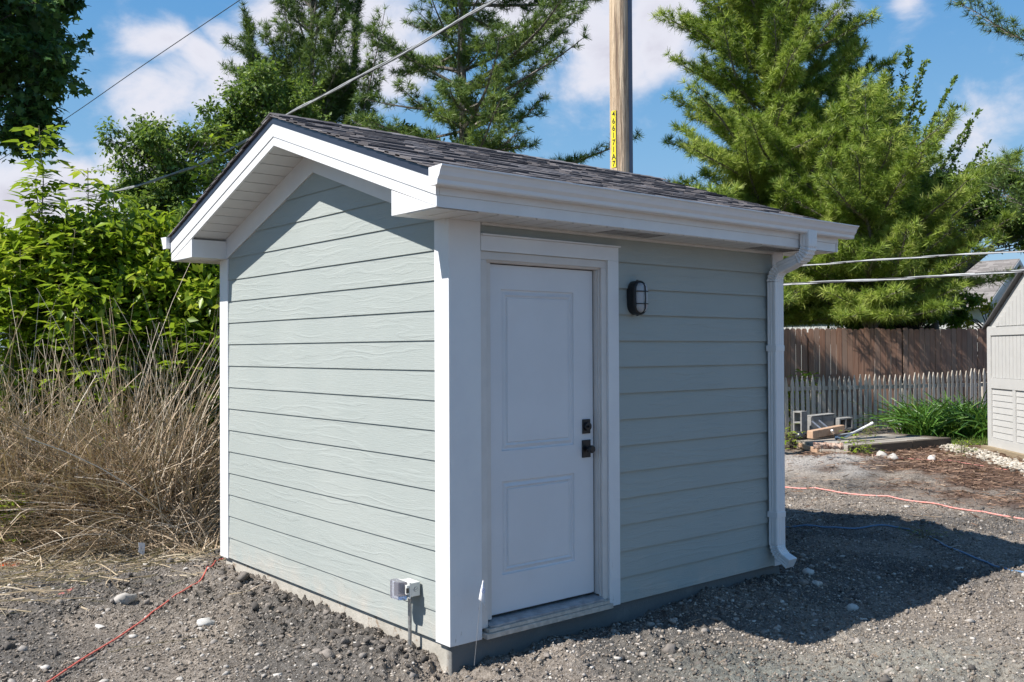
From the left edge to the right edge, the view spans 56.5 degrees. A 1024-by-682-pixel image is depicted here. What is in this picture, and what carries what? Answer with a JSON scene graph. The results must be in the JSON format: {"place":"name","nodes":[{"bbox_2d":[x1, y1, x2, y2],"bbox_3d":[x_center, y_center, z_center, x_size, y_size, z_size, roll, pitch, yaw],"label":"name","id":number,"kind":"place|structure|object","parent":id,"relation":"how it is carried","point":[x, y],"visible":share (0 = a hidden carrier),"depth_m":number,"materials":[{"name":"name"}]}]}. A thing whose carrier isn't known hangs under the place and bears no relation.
{"place":"outdoors","nodes":[
{"label":"outdoors","id":0,"kind":"place"},
{"bbox_2d":[0,268,219,539],"bbox_3d":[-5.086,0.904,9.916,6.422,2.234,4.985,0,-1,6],"label":"dry grass","id":1,"kind":"structure","parent":0,"point":[185,479],"depth_m":9.24,"materials":[{"name":"beige plant"}]},
{"bbox_2d":[0,0,239,159],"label":"overhead cable","id":2,"kind":"object","parent":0,"point":[147,62],"visible":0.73,"depth_m":21.79,"materials":[{"name":"black rubber"}]},
{"bbox_2d":[38,0,497,204],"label":"overhead cable","id":3,"kind":"object","parent":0,"point":[474,11],"visible":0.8,"depth_m":12.31,"materials":[{"name":"grey rubber"}]},
{"bbox_2d":[0,354,1023,681],"bbox_3d":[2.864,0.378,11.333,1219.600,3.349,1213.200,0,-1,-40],"label":"ground","id":4,"kind":"structure","parent":0,"point":[856,478],"depth_m":6.45,"materials":[{"name":"grey gravel"}]},
{"bbox_2d":[0,491,41,542],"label":"weed","id":5,"kind":"object","parent":4,"relation":"on","point":[8,512],"visible":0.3,"depth_m":8.96,"materials":[{"name":"green plant"}]},
{"bbox_2d":[0,212,61,424],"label":"bush","id":6,"kind":"object","parent":4,"relation":"on","point":[5,278],"visible":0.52,"depth_m":10.27,"materials":[{"name":"green plant"}]},
{"bbox_2d":[0,0,94,169],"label":"maple tree","id":7,"kind":"object","parent":4,"relation":"on","point":[35,45],"visible":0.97,"depth_m":11.90,"materials":[{"name":"green plant"}]},
{"bbox_2d":[0,299,94,464],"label":"sapling","id":8,"kind":"object","parent":4,"relation":"on","point":[36,377],"visible":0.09,"depth_m":10.18,"materials":[{"name":"green plant"}]},
{"bbox_2d":[0,200,107,444],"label":"sapling","id":9,"kind":"object","parent":4,"relation":"on","point":[26,340],"visible":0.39,"depth_m":10.15,"materials":[{"name":"green plant"}]},
{"bbox_2d":[0,125,144,455],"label":"sapling","id":10,"kind":"object","parent":4,"relation":"on","point":[40,194],"visible":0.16,"depth_m":10.50,"materials":[{"name":"green plant"}]},
{"bbox_2d":[0,193,168,365],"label":"bush","id":11,"kind":"object","parent":4,"relation":"on","point":[71,220],"visible":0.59,"depth_m":10.29,"materials":[{"name":"green plant"}]},
{"bbox_2d":[95,624,105,628],"bbox_3d":[-2.752,1.917,6.376,0.103,0.048,0.051,-1,-1,40],"label":"rock","id":12,"kind":"object","parent":4,"relation":"on","point":[97,626],"visible":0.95,"depth_m":6.36,"materials":[{"name":"white stone"}]},
{"bbox_2d":[0,390,219,570],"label":"bent grass","id":13,"kind":"structure","parent":4,"relation":"on","point":[69,499],"depth_m":8.96,"materials":[{"name":"beige plant"}]},
{"bbox_2d":[0,491,219,568],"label":"trampled grass","id":14,"kind":"structure","parent":4,"relation":"on","point":[113,544],"depth_m":8.84,"materials":[{"name":"beige plant"}]},
{"bbox_2d":[16,263,213,448],"bbox_3d":[-4.271,0.460,10.515,2.141,3.030,1.904,0,-1,-40],"label":"sapling","id":15,"kind":"object","parent":4,"relation":"on","point":[104,322],"visible":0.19,"depth_m":10.04,"materials":[{"name":"green plant"}]},
{"bbox_2d":[0,511,249,664],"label":"loose straw","id":16,"kind":"object","parent":4,"relation":"on","point":[6,580],"visible":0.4,"depth_m":8.17,"materials":[{"name":"beige plant"}]},
{"bbox_2d":[114,592,137,604],"bbox_3d":[-2.819,1.883,6.947,0.186,0.105,0.106,0,-1,-40],"label":"rock","id":17,"kind":"object","parent":4,"relation":"on","point":[125,598],"visible":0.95,"depth_m":6.91,"materials":[{"name":"white stone"}]},
{"bbox_2d":[47,558,223,681],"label":"cord","id":18,"kind":"object","parent":4,"relation":"on","point":[86,656],"visible":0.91,"depth_m":6.30,"materials":[{"name":"plastic"}]},
{"bbox_2d":[138,542,144,555],"bbox_3d":[-3.293,1.868,8.480,0.036,0.156,0.082,-1,-1,39],"label":"marker tag","id":19,"kind":"object","parent":4,"relation":"on","point":[141,550],"visible":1,"depth_m":8.48,"materials":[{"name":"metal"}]},
{"bbox_2d":[80,200,219,364],"bbox_3d":[-4.094,0.196,10.805,1.618,3.561,2.050,0,-1,-40],"label":"bush","id":20,"kind":"object","parent":4,"relation":"on","point":[147,279],"visible":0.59,"depth_m":10.49,"materials":[{"name":"green plant"}]},
{"bbox_2d":[97,298,219,487],"bbox_3d":[-3.750,0.646,10.727,1.643,2.655,1.773,0,-1,15],"label":"sapling","id":21,"kind":"object","parent":4,"relation":"on","point":[182,345],"visible":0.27,"depth_m":10.36,"materials":[{"name":"green plant"}]},
{"bbox_2d":[85,95,261,238],"bbox_3d":[-8.151,-1.982,23.113,3.932,8.218,3.247,0,-1,-40],"label":"deciduous tree","id":22,"kind":"object","parent":4,"relation":"on","point":[156,150],"visible":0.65,"depth_m":22.70,"materials":[{"name":"green plant"}]},
{"bbox_2d":[129,206,219,367],"bbox_3d":[-3.616,0.218,10.975,1.455,3.526,2.127,0,-1,-40],"label":"bush","id":23,"kind":"object","parent":4,"relation":"on","point":[209,297],"visible":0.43,"depth_m":10.55,"materials":[{"name":"green plant"}]},
{"bbox_2d":[132,348,219,496],"bbox_3d":[-3.875,0.971,11.863,1.827,2.238,2.083,-1,-1,40],"label":"shrub","id":24,"kind":"object","parent":4,"relation":"on","point":[196,394],"depth_m":11.65,"materials":[{"name":"green plant"}]},
{"bbox_2d":[172,124,236,224],"bbox_3d":[-3.766,-0.435,12.569,1.561,4.853,1.489,0,-1,-40],"label":"sapling","id":25,"kind":"object","parent":4,"relation":"on","point":[206,156],"visible":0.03,"depth_m":12.68,"materials":[{"name":"green plant"}]},
{"bbox_2d":[196,617,215,626],"bbox_3d":[-2.064,1.903,6.457,0.157,0.052,0.084,0,-1,-40],"label":"rock","id":26,"kind":"object","parent":4,"relation":"on","point":[207,621],"visible":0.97,"depth_m":6.43,"materials":[{"name":"white stone"}]},
{"bbox_2d":[183,53,345,192],"bbox_3d":[-6.141,-2.547,24.252,4.317,9.355,3.093,0,-1,-18],"label":"deciduous tree","id":27,"kind":"object","parent":4,"relation":"on","point":[267,98],"visible":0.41,"depth_m":23.42,"materials":[{"name":"green plant"}]},
{"bbox_2d":[217,0,393,155],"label":"pine tree","id":28,"kind":"object","parent":4,"relation":"on","point":[338,103],"visible":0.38,"depth_m":26.33,"materials":[{"name":"green plant"}]},
{"bbox_2d":[350,119,515,152],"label":"deciduous tree","id":29,"kind":"object","parent":4,"relation":"on","point":[410,131],"visible":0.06,"depth_m":28.20,"materials":[{"name":"green plant"}]},
{"bbox_2d":[474,579,486,664],"bbox_3d":[-0.181,1.631,5.517,0.074,0.496,0.034,0,-1,-16],"label":"marker flag","id":30,"kind":"object","parent":4,"relation":"on","point":[482,595],"visible":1,"depth_m":5.52,"materials":[{"name":"plastic"}]},
{"bbox_2d":[342,0,644,164],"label":"pine tree","id":31,"kind":"object","parent":4,"relation":"on","point":[498,103],"visible":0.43,"depth_m":24.16,"materials":[{"name":"green plant"}]},
{"bbox_2d":[161,112,858,675],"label":"garden shed","id":32,"kind":"structure","parent":4,"relation":"on","point":[541,398],"depth_m":6.39,"materials":[{"name":"wood"}]},
{"bbox_2d":[490,264,594,616],"bbox_3d":[0.206,0.605,6.075,0.893,2.148,0.113,0,-1,-40],"label":"door","id":33,"kind":"structure","parent":32,"relation":"in","point":[541,343],"depth_m":6.07,"materials":[{"name":"paint"}]},
{"bbox_2d":[0,456,1023,681],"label":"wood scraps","id":34,"kind":"object","parent":4,"relation":"on","point":[699,607],"visible":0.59,"depth_m":9.24,"materials":[{"name":"brown wood"}]},
{"bbox_2d":[1,478,1023,681],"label":"soil clods","id":35,"kind":"object","parent":4,"relation":"on","point":[327,652],"visible":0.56,"depth_m":6.37,"materials":[{"name":"brown soil"}]},
{"bbox_2d":[609,0,632,172],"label":"utility pole","id":36,"kind":"object","parent":4,"relation":"on","point":[621,93],"visible":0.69,"depth_m":15.41,"materials":[{"name":"brown wood"}]},
{"bbox_2d":[783,269,1023,285],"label":"overhead cable","id":37,"kind":"object","parent":36,"relation":"attached to","point":[907,278],"visible":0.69,"depth_m":12.76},
{"bbox_2d":[801,250,1023,266],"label":"overhead cable","id":38,"kind":"object","parent":36,"relation":"attached to","point":[915,257],"visible":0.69,"depth_m":13.48,"materials":[{"name":"grey rubber"}]},
{"bbox_2d":[690,179,798,310],"bbox_3d":[4.473,-0.793,20.784,3.951,5.667,4.120,0,-1,-40],"label":"pine tree","id":39,"kind":"object","parent":4,"relation":"on","point":[725,190],"visible":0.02,"depth_m":20.76,"materials":[{"name":"green plant"}]},
{"bbox_2d":[785,425,804,449],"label":"weed","id":40,"kind":"object","parent":4,"relation":"on","point":[789,439],"visible":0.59,"depth_m":17.49,"materials":[{"name":"green plant"}]},
{"bbox_2d":[784,369,821,430],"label":"weed","id":41,"kind":"object","parent":4,"relation":"on","point":[805,375],"visible":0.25,"depth_m":21.17,"materials":[{"name":"green plant"}]},
{"bbox_2d":[647,0,959,328],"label":"pine tree","id":42,"kind":"object","parent":4,"relation":"on","point":[772,44],"visible":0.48,"depth_m":26.23,"materials":[{"name":"green plant"}]},
{"bbox_2d":[785,509,822,518],"bbox_3d":[3.127,1.920,10.632,0.940,0.043,0.364,0,-1,-40],"label":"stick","id":43,"kind":"object","parent":4,"relation":"on","point":[791,510],"visible":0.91,"depth_m":10.65,"materials":[{"name":"grey wood"}]},
{"bbox_2d":[802,567,813,574],"bbox_3d":[2.403,1.871,7.730,0.090,0.060,0.097,0,-1,-5],"label":"rock","id":44,"kind":"object","parent":4,"relation":"on","point":[808,570],"visible":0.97,"depth_m":7.71,"materials":[{"name":"grey stone"}]},
{"bbox_2d":[798,443,818,451],"bbox_3d":[5.292,1.911,17.205,0.040,0.125,1.024,0,-1,-8],"label":"plank","id":45,"kind":"object","parent":4,"relation":"on","point":[805,446],"visible":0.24,"depth_m":17.08,"materials":[{"name":"brown wood"}]},
{"bbox_2d":[813,580,822,585],"bbox_3d":[2.334,1.860,7.291,0.076,0.062,0.083,0,-1,-40],"label":"rock","id":46,"kind":"object","parent":4,"relation":"on","point":[817,583],"visible":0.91,"depth_m":7.27,"materials":[{"name":"grey stone"}]},
{"bbox_2d":[785,430,852,441],"bbox_3d":[6.186,1.950,19.428,1.750,0.205,0.420,0,-1,-20],"label":"old timber","id":47,"kind":"object","parent":4,"relation":"on","point":[794,438],"visible":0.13,"depth_m":19.11,"materials":[{"name":"wood"}]},
{"bbox_2d":[793,411,806,433],"bbox_3d":[5.741,1.621,18.991,0.202,0.450,0.202,0,-1,-40],"label":"concrete block","id":48,"kind":"object","parent":47,"relation":"on","point":[799,421],"depth_m":18.96,"materials":[{"name":"grey concrete"}]},
{"bbox_2d":[834,417,852,429],"bbox_3d":[6.758,1.682,19.449,0.340,0.257,0.190,0,-1,-20],"label":"concrete block","id":49,"kind":"object","parent":47,"relation":"on","point":[847,422],"depth_m":19.41,"materials":[{"name":"grey concrete"}]},
{"bbox_2d":[813,442,843,449],"bbox_3d":[5.314,1.764,16.016,0.498,0.131,0.132,0,-1,17],"label":"split log","id":50,"kind":"object","parent":4,"relation":"on","point":[825,445],"visible":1,"depth_m":15.98,"materials":[{"name":"brown wood"}]},
{"bbox_2d":[846,603,858,610],"bbox_3d":[2.443,1.914,6.833,0.082,0.064,0.091,-1,-1,29],"label":"rock","id":51,"kind":"object","parent":4,"relation":"on","point":[852,606],"visible":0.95,"depth_m":6.81,"materials":[{"name":"grey stone"}]},
{"bbox_2d":[838,430,883,453],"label":"weed","id":52,"kind":"object","parent":4,"relation":"on","point":[864,448],"visible":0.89,"depth_m":16.17,"materials":[{"name":"green plant"}]},
{"bbox_2d":[784,7,944,391],"bbox_3d":[10.068,-4.028,28.906,6.113,12.246,5.334,0,-1,6],"label":"pine tree","id":53,"kind":"object","parent":4,"relation":"on","point":[849,16],"visible":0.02,"depth_m":28.82,"materials":[{"name":"green plant"}]},
{"bbox_2d":[790,433,950,453],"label":"timber platform","id":54,"kind":"structure","parent":4,"relation":"on","point":[894,442],"depth_m":17.32,"materials":[{"name":"grey wood"}]},
{"bbox_2d":[795,431,805,439],"bbox_3d":[5.360,1.766,17.715,0.196,0.174,0.209,-1,-1,26],"label":"plastic bag","id":55,"kind":"object","parent":54,"relation":"on","point":[802,435],"visible":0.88,"depth_m":17.64,"materials":[{"name":"plastic"}]},
{"bbox_2d":[807,425,844,438],"bbox_3d":[5.909,1.704,17.928,1.070,0.197,0.136,0,-1,-40],"label":"timber offcut","id":56,"kind":"object","parent":54,"relation":"on","point":[818,433],"visible":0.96,"depth_m":17.80,"materials":[{"name":"brown wood"}]},
{"bbox_2d":[807,413,834,430],"bbox_3d":[6.261,1.653,19.390,0.579,0.357,0.210,0,-1,-20],"label":"concrete block","id":57,"kind":"object","parent":56,"relation":"on","point":[827,419],"depth_m":19.30,"materials":[{"name":"grey concrete"}]},
{"bbox_2d":[831,429,840,440],"bbox_3d":[5.954,1.753,17.533,0.067,0.198,0.794,0,-1,9],"label":"broken stake","id":58,"kind":"object","parent":54,"relation":"on","point":[834,434],"visible":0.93,"depth_m":17.60,"materials":[{"name":"white plastic"}]},
{"bbox_2d":[836,429,862,435],"bbox_3d":[6.521,1.777,18.529,0.864,0.116,0.162,0,-1,-40],"label":"grey pipe","id":59,"kind":"object","parent":54,"relation":"on","point":[843,434],"visible":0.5,"depth_m":18.47,"materials":[{"name":"grey plastic"}]},
{"bbox_2d":[835,422,873,438],"bbox_3d":[6.365,1.669,17.835,1.335,0.264,0.265,0,-1,-44],"label":"bent pipe","id":60,"kind":"object","parent":54,"relation":"on","point":[861,428],"visible":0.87,"depth_m":18.09,"materials":[{"name":"white plastic"}]},
{"bbox_2d":[860,423,883,434],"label":"weed","id":61,"kind":"object","parent":4,"relation":"on","point":[867,430],"visible":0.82,"depth_m":20.19,"materials":[{"name":"green plant"}]},
{"bbox_2d":[876,450,887,456],"bbox_3d":[6.132,1.897,15.769,0.196,0.166,0.196,0,-1,-40],"label":"rock","id":62,"kind":"object","parent":4,"relation":"on","point":[881,453],"visible":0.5,"depth_m":15.73,"materials":[{"name":"white stone"}]},
{"bbox_2d":[784,328,986,425],"bbox_3d":[10.697,0.851,23.450,22.101,2.360,0.158,0,-1,-9],"label":"privacy fence","id":63,"kind":"object","parent":4,"relation":"on","point":[846,353],"visible":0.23,"depth_m":23.10,"materials":[{"name":"brown wood"}]},
{"bbox_2d":[748,63,1023,346],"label":"pine tree","id":64,"kind":"object","parent":4,"relation":"on","point":[891,200],"visible":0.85,"depth_m":23.48,"materials":[{"name":"green plant"}]},
{"bbox_2d":[784,368,987,431],"bbox_3d":[9.527,1.301,21.899,9.000,1.500,0.158,0,-1,-20],"label":"picket fence","id":65,"kind":"object","parent":4,"relation":"on","point":[813,388],"visible":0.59,"depth_m":21.27,"materials":[{"name":"grey wood"}]},
{"bbox_2d":[887,453,898,459],"bbox_3d":[6.186,1.911,15.480,0.160,0.182,0.185,0,-1,-12],"label":"rock","id":66,"kind":"object","parent":4,"relation":"on","point":[894,456],"visible":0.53,"depth_m":15.42,"materials":[{"name":"white stone"}]},
{"bbox_2d":[820,284,983,331],"bbox_3d":[10.816,-0.015,26.435,5.103,4.159,2.887,0,-1,-1],"label":"deciduous shrub","id":67,"kind":"object","parent":4,"relation":"on","point":[957,318],"visible":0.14,"depth_m":26.18,"materials":[{"name":"green plant"}]},
{"bbox_2d":[785,442,1023,526],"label":"pine straw mulch","id":68,"kind":"object","parent":4,"relation":"on","point":[949,456],"visible":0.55,"depth_m":13.96,"materials":[{"name":"brown plant"}]},
{"bbox_2d":[785,524,1023,572],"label":"cord","id":69,"kind":"object","parent":4,"relation":"on","point":[974,557],"visible":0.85,"depth_m":9.56,"materials":[{"name":"plastic"}]},
{"bbox_2d":[785,487,1023,519],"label":"cord","id":70,"kind":"object","parent":4,"relation":"on","point":[908,500],"visible":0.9,"depth_m":11.59,"materials":[{"name":"plastic"}]},
{"bbox_2d":[850,391,961,434],"bbox_3d":[7.994,1.505,19.521,2.319,1.021,2.618,0,-1,5],"label":"daylily","id":71,"kind":"object","parent":4,"relation":"on","point":[903,430],"visible":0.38,"depth_m":19.49,"materials":[{"name":"green plant"}]},
{"bbox_2d":[865,394,980,437],"bbox_3d":[8.214,1.526,19.073,2.215,0.972,2.533,-1,-1,35],"label":"daylily","id":72,"kind":"object","parent":4,"relation":"on","point":[927,429],"visible":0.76,"depth_m":18.87,"materials":[{"name":"green plant"}]},
{"bbox_2d":[852,293,996,359],"bbox_3d":[11.888,0.345,27.422,4.130,3.456,1.920,0,-1,11],"label":"deciduous shrub","id":73,"kind":"object","parent":4,"relation":"on","point":[985,309],"visible":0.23,"depth_m":27.33,"materials":[{"name":"green plant"}]},
{"bbox_2d":[927,455,935,460],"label":"rock","id":74,"kind":"object","parent":4,"relation":"on","point":[931,457],"visible":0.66,"depth_m":15.21,"materials":[{"name":"white stone"}]},
{"bbox_2d":[902,521,961,542],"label":"weed","id":75,"kind":"object","parent":4,"relation":"on","point":[920,531],"visible":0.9,"depth_m":9.13,"materials":[{"name":"green plant"}]},
{"bbox_2d":[879,393,987,434],"bbox_3d":[8.941,1.483,19.855,2.648,1.066,2.398,-1,-1,31],"label":"daylily","id":76,"kind":"object","parent":4,"relation":"on","point":[910,404],"visible":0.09,"depth_m":19.73,"materials":[{"name":"green plant"}]},
{"bbox_2d":[885,390,987,414],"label":"daylily","id":77,"kind":"object","parent":4,"relation":"on","point":[938,401],"visible":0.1,"depth_m":20.59,"materials":[{"name":"green plant"}]},
{"bbox_2d":[886,44,991,185],"bbox_3d":[11.779,-3.069,26.620,3.104,10.254,1.562,0,-1,3],"label":"elm tree","id":78,"kind":"object","parent":4,"relation":"on","point":[912,107],"visible":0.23,"depth_m":26.37,"materials":[{"name":"green plant"}]},
{"bbox_2d":[906,432,987,446],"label":"lawn grass","id":79,"kind":"structure","parent":4,"relation":"on","point":[984,440],"depth_m":18.38,"materials":[{"name":"green plant"}]},
{"bbox_2d":[907,395,987,438],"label":"daylily","id":80,"kind":"object","parent":4,"relation":"on","point":[952,428],"visible":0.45,"depth_m":19.12,"materials":[{"name":"green plant"}]},
{"bbox_2d":[925,396,987,439],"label":"daylily","id":81,"kind":"object","parent":4,"relation":"on","point":[974,430],"visible":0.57,"depth_m":18.73,"materials":[{"name":"green plant"}]},
{"bbox_2d":[933,390,987,432],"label":"daylily","id":82,"kind":"object","parent":4,"relation":"on","point":[970,404],"visible":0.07,"depth_m":19.73,"materials":[{"name":"green plant"}]},
{"bbox_2d":[948,439,977,452],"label":"weed","id":83,"kind":"object","parent":4,"relation":"on","point":[967,441],"visible":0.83,"depth_m":16.21,"materials":[{"name":"green plant"}]},
{"bbox_2d":[915,149,1023,388],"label":"deciduous tree","id":84,"kind":"object","parent":4,"relation":"on","point":[986,209],"visible":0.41,"depth_m":25.64,"materials":[{"name":"green plant"}]},
{"bbox_2d":[939,443,1023,475],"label":"white gravel","id":85,"kind":"structure","parent":4,"relation":"on","point":[1005,461],"depth_m":15.29,"materials":[{"name":"white gravel"}]},
{"bbox_2d":[944,0,1023,216],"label":"pine tree","id":86,"kind":"object","parent":4,"relation":"on","point":[1005,31],"visible":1,"depth_m":16.17,"materials":[{"name":"green plant"}]},
{"bbox_2d":[981,267,1023,459],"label":"resin shed","id":87,"kind":"structure","parent":4,"relation":"on","point":[1003,325],"depth_m":16.09,"materials":[{"name":"beige plastic"}]},
{"bbox_2d":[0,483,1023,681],"bbox_3d":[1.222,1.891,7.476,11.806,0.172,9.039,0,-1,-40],"label":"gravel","id":88,"kind":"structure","parent":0,"point":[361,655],"depth_m":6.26,"materials":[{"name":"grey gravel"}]},
{"bbox_2d":[0,0,1023,351],"label":"sky","id":89,"kind":"structure","parent":0,"point":[128,33],"materials":[{"name":"blue"}]},
{"bbox_2d":[784,259,1023,380],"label":"neighbour house","id":90,"kind":"structure","parent":0,"point":[996,293],"depth_m":44.39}
]}

